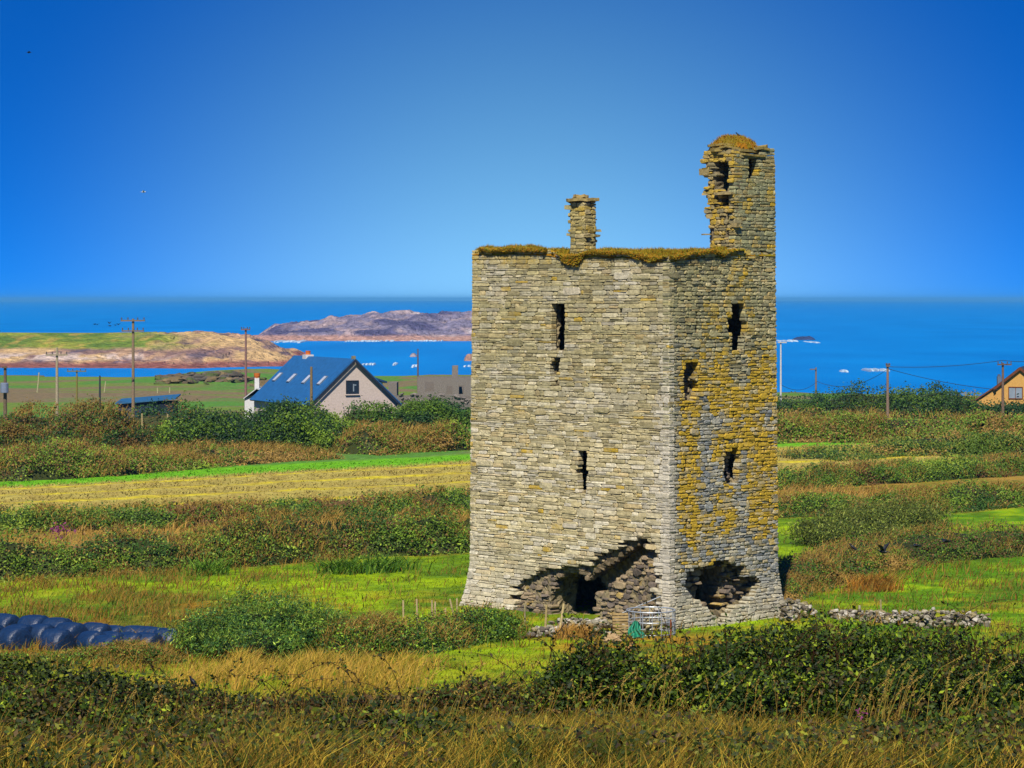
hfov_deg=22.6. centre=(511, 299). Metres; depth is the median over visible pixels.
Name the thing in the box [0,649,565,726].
bramble hedge
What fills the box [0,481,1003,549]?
strip grass
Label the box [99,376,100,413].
utility pole
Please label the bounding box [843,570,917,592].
grass tussock
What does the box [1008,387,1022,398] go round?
window
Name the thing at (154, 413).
bush
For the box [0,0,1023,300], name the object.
sky
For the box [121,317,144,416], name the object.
utility pole
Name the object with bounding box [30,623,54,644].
silage bale
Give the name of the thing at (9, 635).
silage bale
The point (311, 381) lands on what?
utility pole
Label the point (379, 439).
bramble hedge
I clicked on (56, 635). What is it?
silage bale
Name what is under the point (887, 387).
utility pole
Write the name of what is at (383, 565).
iris clump
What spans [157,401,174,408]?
door
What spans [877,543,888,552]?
bird
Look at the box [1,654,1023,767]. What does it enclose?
grass stalks
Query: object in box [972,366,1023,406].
cottage
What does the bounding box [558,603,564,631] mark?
timber post
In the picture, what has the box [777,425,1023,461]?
bramble hedge
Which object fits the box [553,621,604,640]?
grass tussock
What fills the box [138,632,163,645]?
silage bale
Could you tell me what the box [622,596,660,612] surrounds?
steel pole
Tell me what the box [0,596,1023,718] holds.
bramble canes
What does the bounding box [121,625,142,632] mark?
silage bale
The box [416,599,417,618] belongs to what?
fence post
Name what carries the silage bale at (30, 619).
on the ground at (210, 395)
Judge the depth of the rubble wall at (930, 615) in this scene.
101.45 m
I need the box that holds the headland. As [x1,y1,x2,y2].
[0,331,305,368]
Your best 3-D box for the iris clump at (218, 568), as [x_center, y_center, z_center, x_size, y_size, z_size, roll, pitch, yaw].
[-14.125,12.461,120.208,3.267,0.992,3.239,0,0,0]
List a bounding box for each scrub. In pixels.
[0,635,189,666]
[303,600,540,660]
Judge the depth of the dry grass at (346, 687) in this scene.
43.99 m
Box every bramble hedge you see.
[0,390,203,450]
[0,434,344,481]
[0,449,1023,533]
[0,477,1023,582]
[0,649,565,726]
[330,416,470,454]
[776,405,1023,443]
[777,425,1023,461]
[778,516,1023,602]
[876,389,982,400]
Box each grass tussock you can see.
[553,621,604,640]
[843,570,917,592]
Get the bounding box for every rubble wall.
[777,598,816,620]
[827,607,990,628]
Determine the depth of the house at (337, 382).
261.23 m
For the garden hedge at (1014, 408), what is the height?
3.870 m
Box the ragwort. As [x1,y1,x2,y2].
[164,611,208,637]
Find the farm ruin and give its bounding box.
[388,365,471,394]
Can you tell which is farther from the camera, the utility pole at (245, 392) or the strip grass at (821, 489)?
the utility pole at (245, 392)
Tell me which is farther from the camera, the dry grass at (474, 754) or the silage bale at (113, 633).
the silage bale at (113, 633)
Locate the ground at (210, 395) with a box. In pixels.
[0,369,1023,765]
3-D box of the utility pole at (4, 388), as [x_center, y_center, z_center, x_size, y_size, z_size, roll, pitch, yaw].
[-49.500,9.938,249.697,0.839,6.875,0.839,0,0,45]
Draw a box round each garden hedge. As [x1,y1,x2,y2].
[342,393,470,429]
[776,378,978,419]
[962,393,1023,418]
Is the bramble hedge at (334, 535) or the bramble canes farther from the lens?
the bramble hedge at (334, 535)
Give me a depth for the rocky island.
1331.34 m
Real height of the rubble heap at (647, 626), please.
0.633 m
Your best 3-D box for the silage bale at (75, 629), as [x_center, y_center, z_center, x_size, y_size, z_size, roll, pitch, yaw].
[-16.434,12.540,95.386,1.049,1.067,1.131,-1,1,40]
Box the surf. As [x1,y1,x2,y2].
[272,339,889,371]
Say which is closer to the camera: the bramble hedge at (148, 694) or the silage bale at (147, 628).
the bramble hedge at (148, 694)
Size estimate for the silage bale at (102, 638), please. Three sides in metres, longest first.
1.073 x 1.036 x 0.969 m
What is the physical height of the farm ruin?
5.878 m
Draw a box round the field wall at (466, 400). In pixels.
[394,393,471,409]
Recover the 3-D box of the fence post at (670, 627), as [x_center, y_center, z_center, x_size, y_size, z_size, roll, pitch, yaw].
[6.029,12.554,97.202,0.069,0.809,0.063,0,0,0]
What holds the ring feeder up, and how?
on the ground at (210, 395)
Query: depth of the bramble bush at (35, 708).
31.19 m
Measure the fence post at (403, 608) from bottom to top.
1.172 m
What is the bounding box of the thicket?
[146,394,367,452]
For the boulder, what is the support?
on the ground at (210, 395)
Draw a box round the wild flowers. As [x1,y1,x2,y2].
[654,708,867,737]
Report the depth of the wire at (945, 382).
283.11 m
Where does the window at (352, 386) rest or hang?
in the house at (337, 382)
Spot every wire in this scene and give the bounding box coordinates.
[782,370,885,389]
[890,369,997,389]
[934,360,1023,366]
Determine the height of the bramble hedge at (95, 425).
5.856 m
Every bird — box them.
[189,676,198,686]
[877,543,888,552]
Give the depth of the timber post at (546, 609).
97.96 m
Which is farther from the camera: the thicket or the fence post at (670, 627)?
the thicket
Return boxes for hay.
[0,444,978,514]
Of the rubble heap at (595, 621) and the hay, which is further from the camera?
the hay
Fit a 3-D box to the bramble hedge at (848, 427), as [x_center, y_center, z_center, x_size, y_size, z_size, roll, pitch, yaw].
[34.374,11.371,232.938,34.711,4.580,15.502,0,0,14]
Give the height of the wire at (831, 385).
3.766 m
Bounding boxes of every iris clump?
[172,554,240,575]
[302,553,376,574]
[344,552,438,574]
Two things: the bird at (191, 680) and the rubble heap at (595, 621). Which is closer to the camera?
the bird at (191, 680)
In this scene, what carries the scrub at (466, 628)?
on the ground at (210, 395)
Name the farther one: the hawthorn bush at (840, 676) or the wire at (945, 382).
the wire at (945, 382)
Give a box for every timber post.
[524,604,525,622]
[544,605,547,626]
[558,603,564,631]
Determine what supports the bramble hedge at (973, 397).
on the ground at (210, 395)
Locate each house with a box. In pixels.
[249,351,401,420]
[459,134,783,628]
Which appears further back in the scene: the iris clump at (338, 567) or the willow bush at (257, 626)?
the iris clump at (338, 567)
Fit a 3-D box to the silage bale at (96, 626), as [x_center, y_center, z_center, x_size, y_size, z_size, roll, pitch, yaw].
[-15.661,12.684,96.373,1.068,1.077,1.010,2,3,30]
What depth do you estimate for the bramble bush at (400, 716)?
29.60 m
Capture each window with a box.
[345,380,359,394]
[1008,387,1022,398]
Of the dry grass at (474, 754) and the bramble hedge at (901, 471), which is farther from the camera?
the bramble hedge at (901, 471)
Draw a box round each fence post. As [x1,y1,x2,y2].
[402,600,403,617]
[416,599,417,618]
[670,619,671,637]
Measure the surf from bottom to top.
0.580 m
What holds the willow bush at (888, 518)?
on the ground at (210, 395)
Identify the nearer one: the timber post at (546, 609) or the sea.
the timber post at (546, 609)
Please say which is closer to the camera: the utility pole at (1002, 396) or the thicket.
the thicket
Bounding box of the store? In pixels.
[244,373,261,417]
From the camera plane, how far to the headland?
834.59 m
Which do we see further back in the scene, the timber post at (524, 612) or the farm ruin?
the farm ruin
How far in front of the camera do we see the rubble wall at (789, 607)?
103.51 m
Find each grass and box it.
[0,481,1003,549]
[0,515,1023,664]
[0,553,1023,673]
[0,695,1023,767]
[6,657,549,708]
[129,645,456,693]
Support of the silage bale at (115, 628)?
on the ground at (210, 395)
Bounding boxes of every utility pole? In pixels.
[0,366,8,417]
[46,348,67,417]
[67,369,85,403]
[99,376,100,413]
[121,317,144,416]
[241,327,249,412]
[310,367,312,410]
[417,349,418,375]
[778,342,786,399]
[810,367,816,393]
[886,363,889,417]
[997,361,1011,412]
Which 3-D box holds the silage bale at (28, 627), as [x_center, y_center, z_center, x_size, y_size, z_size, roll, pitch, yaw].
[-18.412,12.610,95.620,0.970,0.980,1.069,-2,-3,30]
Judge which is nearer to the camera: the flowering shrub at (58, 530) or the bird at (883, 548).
the bird at (883, 548)
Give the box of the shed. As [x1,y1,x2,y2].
[115,394,180,417]
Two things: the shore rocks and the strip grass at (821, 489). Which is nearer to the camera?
the strip grass at (821, 489)
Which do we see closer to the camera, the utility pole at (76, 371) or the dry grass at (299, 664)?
the dry grass at (299, 664)
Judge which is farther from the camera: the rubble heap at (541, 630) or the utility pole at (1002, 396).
the utility pole at (1002, 396)
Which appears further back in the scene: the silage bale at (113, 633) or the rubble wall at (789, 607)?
the rubble wall at (789, 607)
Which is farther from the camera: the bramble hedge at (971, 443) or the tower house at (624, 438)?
the bramble hedge at (971, 443)
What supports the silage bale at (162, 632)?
on the ground at (210, 395)
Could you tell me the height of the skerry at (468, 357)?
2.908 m
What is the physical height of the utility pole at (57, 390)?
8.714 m
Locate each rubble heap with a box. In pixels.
[525,626,556,637]
[547,617,625,634]
[635,618,675,631]
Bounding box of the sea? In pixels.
[0,301,1023,395]
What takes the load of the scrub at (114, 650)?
on the ground at (210, 395)
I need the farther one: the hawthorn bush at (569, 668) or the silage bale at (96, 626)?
the silage bale at (96, 626)
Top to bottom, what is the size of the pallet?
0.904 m
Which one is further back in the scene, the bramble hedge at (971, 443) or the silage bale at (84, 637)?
the bramble hedge at (971, 443)
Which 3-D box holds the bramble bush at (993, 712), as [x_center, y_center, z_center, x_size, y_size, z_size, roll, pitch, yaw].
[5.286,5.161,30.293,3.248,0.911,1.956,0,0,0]
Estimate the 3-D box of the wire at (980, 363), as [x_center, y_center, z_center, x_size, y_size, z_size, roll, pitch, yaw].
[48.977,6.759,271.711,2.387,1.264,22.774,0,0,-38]
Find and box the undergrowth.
[0,703,1023,767]
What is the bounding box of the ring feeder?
[626,606,675,635]
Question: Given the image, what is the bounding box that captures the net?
[628,621,644,637]
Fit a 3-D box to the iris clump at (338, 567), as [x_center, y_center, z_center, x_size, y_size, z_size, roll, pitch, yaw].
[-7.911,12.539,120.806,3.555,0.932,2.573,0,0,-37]
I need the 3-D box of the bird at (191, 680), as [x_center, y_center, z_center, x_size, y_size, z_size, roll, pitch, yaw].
[-4.685,5.604,37.595,0.198,0.153,0.060,0,0,42]
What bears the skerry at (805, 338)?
in the sea
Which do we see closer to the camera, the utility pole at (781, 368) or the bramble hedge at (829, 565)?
the bramble hedge at (829, 565)
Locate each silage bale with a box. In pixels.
[0,613,19,627]
[0,626,32,649]
[7,624,31,632]
[17,615,48,624]
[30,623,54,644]
[39,628,75,650]
[41,617,72,626]
[55,622,88,639]
[76,631,105,648]
[84,622,111,631]
[90,635,122,648]
[103,631,123,638]
[109,625,123,632]
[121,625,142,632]
[121,632,141,640]
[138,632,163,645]
[140,626,158,631]
[153,628,176,643]
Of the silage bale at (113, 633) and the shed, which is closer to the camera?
the silage bale at (113, 633)
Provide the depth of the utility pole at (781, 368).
299.92 m
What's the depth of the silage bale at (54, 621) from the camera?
96.96 m
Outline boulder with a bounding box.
[602,632,621,642]
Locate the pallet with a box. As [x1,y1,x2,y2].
[612,612,629,635]
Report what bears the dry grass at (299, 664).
on the ground at (210, 395)
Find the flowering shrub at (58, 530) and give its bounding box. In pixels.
[44,522,75,538]
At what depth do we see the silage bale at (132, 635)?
94.22 m
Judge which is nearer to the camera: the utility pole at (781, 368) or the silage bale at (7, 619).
the silage bale at (7, 619)
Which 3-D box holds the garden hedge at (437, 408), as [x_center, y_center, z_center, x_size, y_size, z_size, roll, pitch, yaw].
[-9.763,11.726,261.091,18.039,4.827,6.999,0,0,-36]
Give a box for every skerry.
[464,354,471,360]
[792,336,814,339]
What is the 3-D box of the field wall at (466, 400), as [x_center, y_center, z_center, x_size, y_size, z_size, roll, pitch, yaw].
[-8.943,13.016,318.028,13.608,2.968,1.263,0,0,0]
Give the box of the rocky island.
[237,310,472,340]
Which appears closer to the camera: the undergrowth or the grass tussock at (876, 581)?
the undergrowth
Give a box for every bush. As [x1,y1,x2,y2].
[0,682,273,748]
[129,398,182,418]
[158,579,367,663]
[282,698,474,755]
[516,632,707,722]
[649,602,1023,735]
[778,493,962,546]
[845,693,1023,753]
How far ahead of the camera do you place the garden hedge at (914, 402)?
292.92 m
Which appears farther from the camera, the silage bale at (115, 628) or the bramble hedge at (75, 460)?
the bramble hedge at (75, 460)
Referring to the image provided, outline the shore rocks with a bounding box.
[154,370,269,385]
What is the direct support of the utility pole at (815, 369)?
on the ground at (210, 395)

